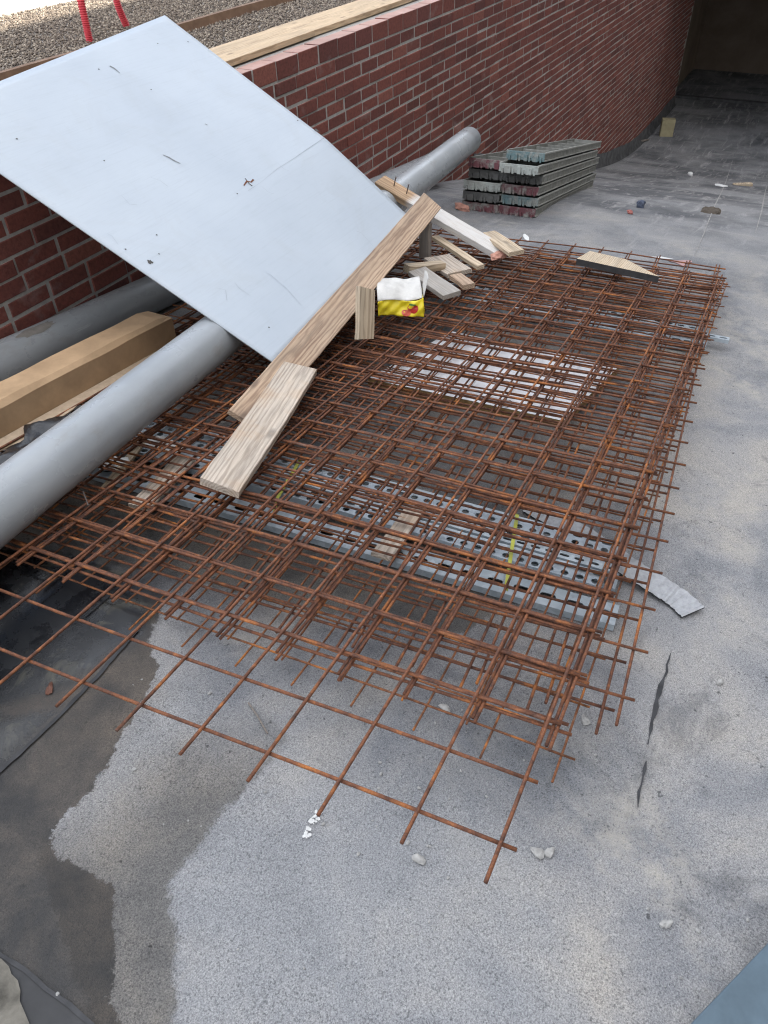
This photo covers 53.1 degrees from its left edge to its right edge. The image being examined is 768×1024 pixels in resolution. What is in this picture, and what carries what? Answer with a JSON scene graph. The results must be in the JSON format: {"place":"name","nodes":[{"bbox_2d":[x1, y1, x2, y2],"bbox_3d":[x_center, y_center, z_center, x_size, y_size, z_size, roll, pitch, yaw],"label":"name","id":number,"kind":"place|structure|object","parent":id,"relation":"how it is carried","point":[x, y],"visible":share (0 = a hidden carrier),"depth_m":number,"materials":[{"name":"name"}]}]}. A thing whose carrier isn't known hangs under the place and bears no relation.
{"place":"outdoors","nodes":[
{"label":"outdoors","id":0,"kind":"place"},
{"bbox_2d":[0,0,73,16],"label":"pavement","id":1,"kind":"structure","parent":0,"point":[7,7],"depth_m":5.80,"materials":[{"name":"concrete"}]},
{"bbox_2d":[0,0,356,70],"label":"gravel terrace","id":2,"kind":"structure","parent":0,"point":[128,28],"depth_m":5.12,"materials":[{"name":"grey gravel"}]},
{"bbox_2d":[77,0,128,42],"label":"corrugated conduit","id":3,"kind":"object","parent":2,"relation":"in","point":[85,18],"visible":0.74,"depth_m":4.70,"materials":[{"name":"red plastic"}]},
{"bbox_2d":[0,0,294,80],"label":"garden edging","id":4,"kind":"object","parent":2,"relation":"on","point":[213,18],"visible":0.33,"depth_m":5.07,"materials":[{"name":"wood"}]},
{"bbox_2d":[0,69,767,1023],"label":"ramp surface","id":5,"kind":"object","parent":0,"point":[120,903],"visible":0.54,"depth_m":1.60,"materials":[{"name":"concrete"}]},
{"bbox_2d":[0,957,85,1023],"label":"felt lap","id":6,"kind":"object","parent":5,"relation":"on","point":[39,1004],"visible":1,"depth_m":1.23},
{"bbox_2d":[0,958,28,1023],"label":"dry patch","id":7,"kind":"object","parent":6,"relation":"on","point":[12,1010],"visible":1,"depth_m":1.23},
{"bbox_2d":[0,952,94,1023],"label":"felt seam","id":8,"kind":"object","parent":5,"relation":"on","point":[73,1008],"visible":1,"depth_m":1.24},
{"bbox_2d":[45,681,52,694],"bbox_3d":[-0.759,0.400,1.745,0.016,0.009,0.036,-9,42,-8],"label":"dead leaf","id":9,"kind":"object","parent":5,"relation":"on","point":[49,690],"visible":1,"depth_m":1.74,"materials":[{"name":"brown plant"}]},
{"bbox_2d":[0,630,138,771],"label":"felt seam","id":10,"kind":"object","parent":5,"relation":"on","point":[50,723],"visible":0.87,"depth_m":1.69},
{"bbox_2d":[116,449,272,458],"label":"steel channel","id":11,"kind":"object","parent":5,"relation":"on","point":[119,454],"visible":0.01,"depth_m":2.52,"materials":[{"name":"metal"}]},
{"bbox_2d":[143,436,182,454],"bbox_3d":[-0.720,-0.211,2.515,0.162,0.049,0.097,20,46,23],"label":"rubble piece","id":12,"kind":"object","parent":11,"relation":"on","point":[160,437],"visible":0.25,"depth_m":2.50,"materials":[{"name":"grey concrete"}]},
{"bbox_2d":[0,153,428,381],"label":"drain pipe","id":13,"kind":"object","parent":5,"relation":"on","point":[26,348],"visible":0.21,"depth_m":3.11,"materials":[{"name":"grey plastic"}]},
{"bbox_2d":[248,702,267,733],"bbox_3d":[-0.277,0.453,1.691,0.005,0.008,0.098,-24,46,-23],"label":"twig","id":14,"kind":"object","parent":5,"relation":"on","point":[258,717],"visible":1,"depth_m":1.69,"materials":[{"name":"grey wood"}]},
{"bbox_2d":[302,810,322,837],"bbox_3d":[-0.137,0.603,1.490,0.022,0.007,0.070,18,45,21],"label":"chalk mark","id":15,"kind":"object","parent":5,"relation":"on","point":[308,828],"visible":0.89,"depth_m":1.49,"materials":[{"name":"white paint"}]},
{"bbox_2d":[0,0,694,338],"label":"brick wall","id":16,"kind":"structure","parent":5,"relation":"on","point":[372,96],"depth_m":5.69,"materials":[{"name":"red brick"}]},
{"bbox_2d":[210,27,314,65],"bbox_3d":[-0.996,-2.127,3.710,0.274,0.031,2.152,17,45,20],"label":"timber board","id":17,"kind":"object","parent":16,"relation":"on","point":[238,51],"visible":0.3,"depth_m":4.12,"materials":[{"name":"beige wood"}]},
{"bbox_2d":[267,0,413,35],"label":"timber board","id":18,"kind":"object","parent":16,"relation":"on","point":[334,18],"visible":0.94,"depth_m":4.76,"materials":[{"name":"beige wood"}]},
{"bbox_2d":[86,468,619,630],"bbox_3d":[-0.196,0.059,2.219,1.714,0.040,0.082,15,44,18],"label":"steel channel","id":19,"kind":"object","parent":5,"relation":"on","point":[541,603],"visible":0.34,"depth_m":2.10,"materials":[{"name":"metal"}]},
{"bbox_2d":[99,456,130,470],"bbox_3d":[-0.853,-0.157,2.429,0.108,0.049,0.078,-9,42,-8],"label":"rubble piece","id":20,"kind":"object","parent":19,"relation":"on","point":[124,458],"visible":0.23,"depth_m":2.41,"materials":[{"name":"grey concrete"}]},
{"bbox_2d":[0,240,730,782],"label":"rebar mat","id":21,"kind":"object","parent":5,"relation":"on","point":[562,754],"visible":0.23,"depth_m":2.11,"materials":[{"name":"brown metal"}]},
{"bbox_2d":[14,232,716,746],"bbox_3d":[0.048,-0.628,3.097,2.231,0.301,3.320,18,45,21],"label":"rebar mat","id":22,"kind":"object","parent":21,"relation":"on","point":[426,478],"visible":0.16,"depth_m":2.27,"materials":[{"name":"brown metal"}]},
{"bbox_2d":[38,303,481,597],"bbox_3d":[-0.564,-0.427,2.801,1.428,0.190,1.957,18,45,21],"label":"rebar mat","id":23,"kind":"object","parent":22,"relation":"on","point":[318,413],"visible":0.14,"depth_m":2.52,"materials":[{"name":"brown metal"}]},
{"bbox_2d":[1,228,720,734],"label":"rebar mat","id":24,"kind":"object","parent":22,"relation":"on","point":[489,624],"visible":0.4,"depth_m":2.25,"materials":[{"name":"brown metal"}]},
{"bbox_2d":[28,229,725,725],"bbox_3d":[0.207,-0.644,3.076,2.014,0.326,3.270,15,44,18],"label":"rebar mat","id":25,"kind":"object","parent":24,"relation":"on","point":[658,539],"visible":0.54,"depth_m":2.41,"materials":[{"name":"brown metal"}]},
{"bbox_2d":[44,240,724,702],"bbox_3d":[0.116,-0.601,2.990,2.065,0.336,3.014,18,45,21],"label":"rebar mat","id":26,"kind":"object","parent":25,"relation":"on","point":[440,432],"visible":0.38,"depth_m":2.46,"materials":[{"name":"brown metal"}]},
{"bbox_2d":[5,243,727,751],"bbox_3d":[0.085,-0.566,2.899,2.063,0.352,3.120,18,45,21],"label":"rebar mat","id":27,"kind":"object","parent":26,"relation":"on","point":[463,599],"visible":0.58,"depth_m":2.25,"materials":[{"name":"brown metal"}]},
{"bbox_2d":[12,238,726,746],"bbox_3d":[0.082,-0.582,2.916,2.068,0.348,3.128,18,45,21],"label":"rebar mat","id":28,"kind":"object","parent":27,"relation":"on","point":[354,650],"visible":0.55,"depth_m":2.13,"materials":[{"name":"brown metal"}]},
{"bbox_2d":[0,242,721,883],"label":"rebar mat","id":29,"kind":"object","parent":28,"relation":"on","point":[548,720],"visible":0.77,"depth_m":2.02,"materials":[{"name":"brown metal"}]},
{"bbox_2d":[0,415,67,464],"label":"plastic film","id":30,"kind":"object","parent":29,"relation":"on","point":[33,431],"visible":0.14,"depth_m":2.40,"materials":[{"name":"grey plastic"}]},
{"bbox_2d":[0,311,175,451],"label":"timber beam","id":31,"kind":"structure","parent":29,"relation":"on","point":[54,385],"depth_m":2.63,"materials":[{"name":"beige wood"}]},
{"bbox_2d":[0,127,480,548],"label":"drain pipe","id":32,"kind":"object","parent":29,"relation":"on","point":[45,471],"visible":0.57,"depth_m":2.23,"materials":[{"name":"grey plastic"}]},
{"bbox_2d":[227,193,440,421],"bbox_3d":[-0.110,-0.891,3.074,0.113,0.026,1.870,36,48,-7],"label":"wood plank","id":33,"kind":"object","parent":29,"relation":"on","point":[312,339],"visible":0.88,"depth_m":2.96,"materials":[{"name":"brown wood"}]},
{"bbox_2d":[0,15,405,361],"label":"white sheet","id":34,"kind":"object","parent":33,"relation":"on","point":[168,154],"visible":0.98,"depth_m":2.93,"materials":[{"name":"white plastic"}]},
{"bbox_2d":[200,361,316,497],"bbox_3d":[-0.370,-0.280,2.382,0.122,0.027,0.736,16,39,3],"label":"wood plank","id":35,"kind":"object","parent":33,"relation":"on","point":[234,465],"visible":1,"depth_m":2.31,"materials":[{"name":"brown wood"}]},
{"bbox_2d":[354,286,374,339],"bbox_3d":[-0.072,-0.756,2.925,0.084,0.196,0.025,-9,17,-42],"label":"wood offcut","id":36,"kind":"object","parent":29,"relation":"on","point":[364,312],"visible":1,"depth_m":2.91,"materials":[{"name":"brown wood"}]},
{"bbox_2d":[377,270,428,316],"bbox_3d":[0.072,-0.911,3.136,0.205,0.166,0.183,-3,41,-1],"label":"food carton","id":37,"kind":"object","parent":29,"relation":"on","point":[395,296],"visible":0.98,"depth_m":3.11,"materials":[{"name":"cardboard"}]},
{"bbox_2d":[419,222,431,258],"bbox_3d":[0.199,-1.312,3.685,0.065,0.185,0.027,27,40,37],"label":"wood offcut","id":38,"kind":"object","parent":29,"relation":"on","point":[425,236],"visible":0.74,"depth_m":3.68,"materials":[{"name":"wood"}]},
{"bbox_2d":[408,266,460,299],"bbox_3d":[0.221,-1.012,3.393,0.099,0.023,0.265,-24,49,-23],"label":"wood offcut","id":39,"kind":"object","parent":29,"relation":"on","point":[440,287],"visible":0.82,"depth_m":3.36,"materials":[{"name":"brown wood"}]},
{"bbox_2d":[424,254,471,277],"bbox_3d":[0.298,-1.163,3.620,0.134,0.021,0.231,-19,42,-18],"label":"wood offcut","id":40,"kind":"object","parent":29,"relation":"on","point":[454,265],"visible":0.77,"depth_m":3.58,"materials":[{"name":"brown wood"}]},
{"bbox_2d":[403,260,445,272],"bbox_3d":[0.188,-1.121,3.516,0.212,0.035,0.050,-16,42,-31],"label":"wood offcut","id":41,"kind":"object","parent":40,"relation":"on","point":[437,265],"visible":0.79,"depth_m":3.50,"materials":[{"name":"brown wood"}]},
{"bbox_2d":[432,235,483,269],"bbox_3d":[0.358,-1.272,3.757,0.045,0.023,0.415,-21,45,-20],"label":"wood offcut","id":42,"kind":"object","parent":29,"relation":"on","point":[468,259],"visible":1,"depth_m":3.73,"materials":[{"name":"brown wood"}]},
{"bbox_2d":[449,273,474,289],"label":"wood offcut","id":43,"kind":"object","parent":29,"relation":"on","point":[462,281],"visible":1,"depth_m":3.45,"materials":[{"name":"brown wood"}]},
{"bbox_2d":[490,251,506,260],"bbox_3d":[0.553,-1.243,3.732,0.091,0.038,0.062,-22,45,-22],"label":"brick fragment","id":44,"kind":"object","parent":29,"relation":"on","point":[496,255],"visible":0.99,"depth_m":3.72,"materials":[{"name":"brick"}]},
{"bbox_2d":[375,176,499,256],"bbox_3d":[0.278,-1.494,3.826,0.748,0.086,0.093,36,58,13],"label":"wood plank","id":45,"kind":"object","parent":44,"relation":"on","point":[453,225],"visible":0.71,"depth_m":3.81,"materials":[{"name":"white wood"}]},
{"bbox_2d":[483,230,523,256],"bbox_3d":[0.577,-1.317,3.762,0.090,0.021,0.291,-16,42,-16],"label":"wood offcut","id":46,"kind":"object","parent":45,"relation":"on","point":[504,244],"visible":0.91,"depth_m":3.72,"materials":[{"name":"brown wood"}]},
{"bbox_2d":[576,251,658,282],"bbox_3d":[1.116,-1.149,3.599,0.397,0.050,0.150,25,48,27],"label":"wood offcut","id":47,"kind":"object","parent":29,"relation":"on","point":[605,262],"visible":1,"depth_m":3.58,"materials":[{"name":"brown wood"}]},
{"bbox_2d":[135,427,613,578],"bbox_3d":[-0.201,-0.082,2.362,1.822,0.040,0.064,16,44,19],"label":"steel channel","id":48,"kind":"object","parent":5,"relation":"on","point":[570,558],"visible":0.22,"depth_m":2.18,"materials":[{"name":"metal"}]},
{"bbox_2d":[371,506,421,561],"bbox_3d":[0.044,0.056,2.158,0.064,0.014,0.250,16,38,18],"label":"timber batten","id":49,"kind":"object","parent":48,"relation":"on","point":[401,527],"visible":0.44,"depth_m":2.13,"materials":[{"name":"brown wood"}]},
{"bbox_2d":[135,458,619,591],"bbox_3d":[-0.120,-0.015,2.322,1.633,0.036,0.077,15,44,18],"label":"steel channel","id":50,"kind":"object","parent":5,"relation":"on","point":[565,573],"visible":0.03,"depth_m":2.12,"materials":[{"name":"metal"}]},
{"bbox_2d":[122,439,604,587],"bbox_3d":[-0.233,-0.043,2.311,1.782,0.040,0.064,16,44,19],"label":"steel channel","id":51,"kind":"object","parent":50,"relation":"on","point":[442,539],"visible":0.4,"depth_m":2.17,"materials":[{"name":"metal"}]},
{"bbox_2d":[98,442,143,492],"bbox_3d":[-0.815,-0.144,2.405,0.035,0.013,0.284,5,36,8],"label":"timber batten","id":52,"kind":"object","parent":51,"relation":"on","point":[136,450],"visible":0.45,"depth_m":2.39,"materials":[{"name":"brown wood"}]},
{"bbox_2d":[128,456,194,510],"bbox_3d":[-0.670,-0.090,2.330,0.075,0.013,0.277,11,37,14],"label":"timber batten","id":53,"kind":"object","parent":51,"relation":"on","point":[143,494],"visible":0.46,"depth_m":2.33,"materials":[{"name":"brown wood"}]},
{"bbox_2d":[147,419,613,552],"bbox_3d":[-0.197,-0.127,2.420,1.822,0.039,0.064,16,44,19],"label":"steel channel","id":54,"kind":"object","parent":5,"relation":"on","point":[526,526],"visible":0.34,"depth_m":2.28,"materials":[{"name":"metal"}]},
{"bbox_2d":[273,460,300,510],"bbox_3d":[-0.290,-0.082,2.373,0.011,0.076,0.305,8,42,11],"label":"strapping band","id":55,"kind":"object","parent":54,"relation":"attached to","point":[281,492],"visible":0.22,"depth_m":2.34,"materials":[{"name":"yellow plastic"}]},
{"bbox_2d":[505,514,518,590],"bbox_3d":[0.356,0.107,2.138,0.011,0.078,0.326,8,42,11],"label":"strapping band","id":56,"kind":"object","parent":54,"relation":"attached to","point":[512,545],"visible":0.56,"depth_m":2.10,"materials":[{"name":"yellow plastic"}]},
{"bbox_2d":[412,853,425,864],"bbox_3d":[0.065,0.648,1.435,0.029,0.015,0.018,8,42,10],"label":"pebble","id":57,"kind":"object","parent":5,"relation":"on","point":[418,858],"visible":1,"depth_m":1.43,"materials":[{"name":"white stone"}]},
{"bbox_2d":[438,704,449,711],"bbox_3d":[0.137,0.442,1.720,0.020,0.015,0.032,-18,44,-18],"label":"pebble","id":58,"kind":"object","parent":5,"relation":"on","point":[445,707],"visible":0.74,"depth_m":1.72,"materials":[{"name":"grey stone"}]},
{"bbox_2d":[455,203,469,211],"bbox_3d":[0.526,-2.047,5.167,0.134,0.047,0.077,24,47,26],"label":"brick fragment","id":59,"kind":"object","parent":5,"relation":"on","point":[462,207],"visible":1,"depth_m":5.14,"materials":[{"name":"brick"}]},
{"bbox_2d":[462,199,501,213],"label":"formwork panel","id":60,"kind":"object","parent":5,"relation":"on","point":[473,205],"visible":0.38,"depth_m":5.15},
{"bbox_2d":[462,188,501,203],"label":"formwork panel","id":61,"kind":"object","parent":60,"relation":"on","point":[483,196],"visible":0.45,"depth_m":5.12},
{"bbox_2d":[463,177,508,192],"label":"formwork panel","id":62,"kind":"object","parent":61,"relation":"on","point":[482,184],"visible":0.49,"depth_m":5.08,"materials":[{"name":"grey metal"}]},
{"bbox_2d":[468,167,504,180],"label":"formwork panel","id":63,"kind":"object","parent":62,"relation":"on","point":[489,173],"visible":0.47,"depth_m":5.11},
{"bbox_2d":[468,151,507,169],"bbox_3d":[1.157,-2.840,6.115,0.260,0.646,2.540,14,44,17],"label":"formwork panel","id":64,"kind":"object","parent":63,"relation":"on","point":[490,160],"visible":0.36,"depth_m":5.08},
{"bbox_2d":[368,331,618,425],"bbox_3d":[0.446,-0.542,3.051,0.833,0.095,0.606,18,45,21],"label":"melamine panel","id":65,"kind":"object","parent":5,"relation":"on","point":[463,380],"visible":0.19,"depth_m":2.98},
{"bbox_2d":[530,846,543,859],"bbox_3d":[0.289,0.643,1.451,0.031,0.012,0.020,24,47,26],"label":"pebble","id":66,"kind":"object","parent":5,"relation":"on","point":[538,853],"visible":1,"depth_m":1.45,"materials":[{"name":"grey stone"}]},
{"bbox_2d":[498,180,593,217],"bbox_3d":[1.359,-2.543,6.156,0.260,0.646,2.540,14,44,17],"label":"formwork panel","id":67,"kind":"object","parent":5,"relation":"on","point":[506,209],"visible":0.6,"depth_m":5.13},
{"bbox_2d":[501,173,595,207],"bbox_3d":[1.372,-2.600,6.124,0.260,0.646,2.540,14,44,17],"label":"formwork panel","id":68,"kind":"object","parent":67,"relation":"on","point":[526,200],"visible":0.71,"depth_m":5.37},
{"bbox_2d":[501,165,596,196],"bbox_3d":[1.365,-2.658,6.090,0.260,0.646,2.540,14,44,17],"label":"formwork panel","id":69,"kind":"object","parent":68,"relation":"on","point":[520,188],"visible":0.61,"depth_m":5.30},
{"bbox_2d":[504,157,598,184],"bbox_3d":[1.386,-2.725,6.075,0.260,0.646,2.540,14,44,17],"label":"formwork panel","id":70,"kind":"object","parent":69,"relation":"on","point":[543,178],"visible":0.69,"depth_m":5.26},
{"bbox_2d":[499,150,597,175],"bbox_3d":[1.328,-2.711,5.905,0.260,0.646,2.540,14,44,17],"label":"formwork panel","id":71,"kind":"object","parent":70,"relation":"on","point":[523,167],"visible":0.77,"depth_m":5.17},
{"bbox_2d":[506,138,601,162],"bbox_3d":[1.390,-2.841,6.011,0.260,0.646,2.540,14,44,17],"label":"formwork panel","id":72,"kind":"object","parent":71,"relation":"on","point":[545,152],"visible":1,"depth_m":5.55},
{"bbox_2d":[544,847,554,857],"bbox_3d":[0.314,0.642,1.453,0.016,0.010,0.026,26,48,28],"label":"pebble","id":73,"kind":"object","parent":5,"relation":"on","point":[549,852],"visible":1,"depth_m":1.45,"materials":[{"name":"grey stone"}]},
{"bbox_2d":[432,296,706,354],"bbox_3d":[0.812,-0.873,3.510,1.260,0.043,0.058,17,44,20],"label":"steel channel","id":74,"kind":"object","parent":5,"relation":"on","point":[532,316],"visible":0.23,"depth_m":3.48,"materials":[{"name":"metal"}]},
{"bbox_2d":[450,280,698,329],"bbox_3d":[0.870,-0.985,3.679,1.220,0.034,0.058,17,45,20],"label":"steel channel","id":75,"kind":"object","parent":5,"relation":"on","point":[673,324],"visible":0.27,"depth_m":3.60,"materials":[{"name":"metal"}]},
{"bbox_2d":[581,714,589,724],"bbox_3d":[0.445,0.461,1.706,0.018,0.011,0.030,-13,42,-12],"label":"pebble","id":76,"kind":"object","parent":5,"relation":"on","point":[585,720],"visible":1,"depth_m":1.70,"materials":[{"name":"grey stone"}]},
{"bbox_2d":[462,290,729,343],"bbox_3d":[0.882,-0.928,3.558,1.360,0.022,0.037,17,44,20],"label":"steel channel","id":77,"kind":"object","parent":5,"relation":"on","point":[718,338],"visible":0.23,"depth_m":3.48,"materials":[{"name":"metal"}]},
{"bbox_2d":[522,500,704,617],"bbox_3d":[0.626,0.116,2.163,0.091,0.043,0.592,-27,47,-26],"label":"bitumen strip","id":78,"kind":"object","parent":5,"relation":"on","point":[679,601],"visible":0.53,"depth_m":2.05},
{"bbox_2d":[636,200,645,207],"bbox_3d":[1.950,-2.331,5.827,0.066,0.081,0.096,7,42,9],"label":"rag","id":79,"kind":"object","parent":5,"relation":"on","point":[641,203],"visible":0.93,"depth_m":5.79,"materials":[{"name":"fabric"}]},
{"bbox_2d":[637,761,646,804],"bbox_3d":[0.529,0.557,1.579,0.008,0.012,0.118,16,44,19],"label":"felt seam","id":80,"kind":"object","parent":5,"relation":"on","point":[643,774],"visible":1,"depth_m":1.58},
{"bbox_2d":[647,653,670,744],"bbox_3d":[0.632,0.422,1.767,0.014,0.029,0.298,18,45,21],"label":"felt seam","id":81,"kind":"object","parent":5,"relation":"on","point":[658,695],"visible":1,"depth_m":1.76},
{"bbox_2d":[659,919,672,928],"bbox_3d":[0.497,0.723,1.351,0.026,0.011,0.016,-25,46,-24],"label":"pebble","id":82,"kind":"object","parent":5,"relation":"on","point":[666,924],"visible":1,"depth_m":1.35,"materials":[{"name":"white stone"}]},
{"bbox_2d":[659,118,675,136],"bbox_3d":[4.961,-6.735,13.449,0.220,0.280,0.140,6,42,8],"label":"building block","id":83,"kind":"object","parent":5,"relation":"on","point":[667,126],"depth_m":13.39,"materials":[{"name":"beige concrete"}]},
{"bbox_2d":[671,260,691,265],"bbox_3d":[1.682,-1.409,4.321,0.124,0.018,0.110,-23,45,-22],"label":"paint mark","id":84,"kind":"object","parent":5,"relation":"on","point":[682,264],"visible":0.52,"depth_m":4.33,"materials":[{"name":"white paint"}]},
{"bbox_2d":[701,206,720,214],"bbox_3d":[2.503,-2.292,5.894,0.152,0.020,0.307,15,44,18],"label":"debris clump","id":85,"kind":"object","parent":5,"relation":"on","point":[712,210],"visible":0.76,"depth_m":5.92,"materials":[{"name":"grey stone"}]},
{"bbox_2d":[696,164,731,250],"bbox_3d":[3.694,-3.562,8.368,0.016,2.125,9.420,15,44,18],"label":"felt seam","id":86,"kind":"object","parent":5,"relation":"on","point":[711,213],"visible":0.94,"depth_m":6.43,"materials":[{"name":"grey"}]},
{"bbox_2d":[716,679,722,684],"bbox_3d":[0.789,0.400,1.805,0.021,0.012,0.011,-29,48,-28],"label":"pebble","id":87,"kind":"object","parent":5,"relation":"on","point":[719,682],"visible":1,"depth_m":1.80,"materials":[{"name":"white stone"}]},
{"bbox_2d":[675,0,767,105],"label":"parking garage","id":88,"kind":"structure","parent":5,"relation":"on","point":[728,35],"depth_m":16.55,"materials":[{"name":"brown concrete"}]},
{"bbox_2d":[691,943,767,1023],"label":"metal panel","id":89,"kind":"object","parent":5,"relation":"on","point":[741,997],"visible":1,"depth_m":1.21,"materials":[{"name":"metal"}]},
{"bbox_2d":[732,182,752,185],"bbox_3d":[4.767,-4.351,10.208,0.250,0.035,0.070,-2,41,0],"label":"wood scrap","id":90,"kind":"object","parent":5,"relation":"on","point":[745,184],"visible":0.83,"depth_m":10.18,"materials":[{"name":"brown wood"}]},
{"bbox_2d":[755,186,766,232],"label":"felt seam","id":91,"kind":"object","parent":5,"relation":"on","point":[761,209],"visible":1,"depth_m":6.75,"materials":[{"name":"grey"}]}
]}

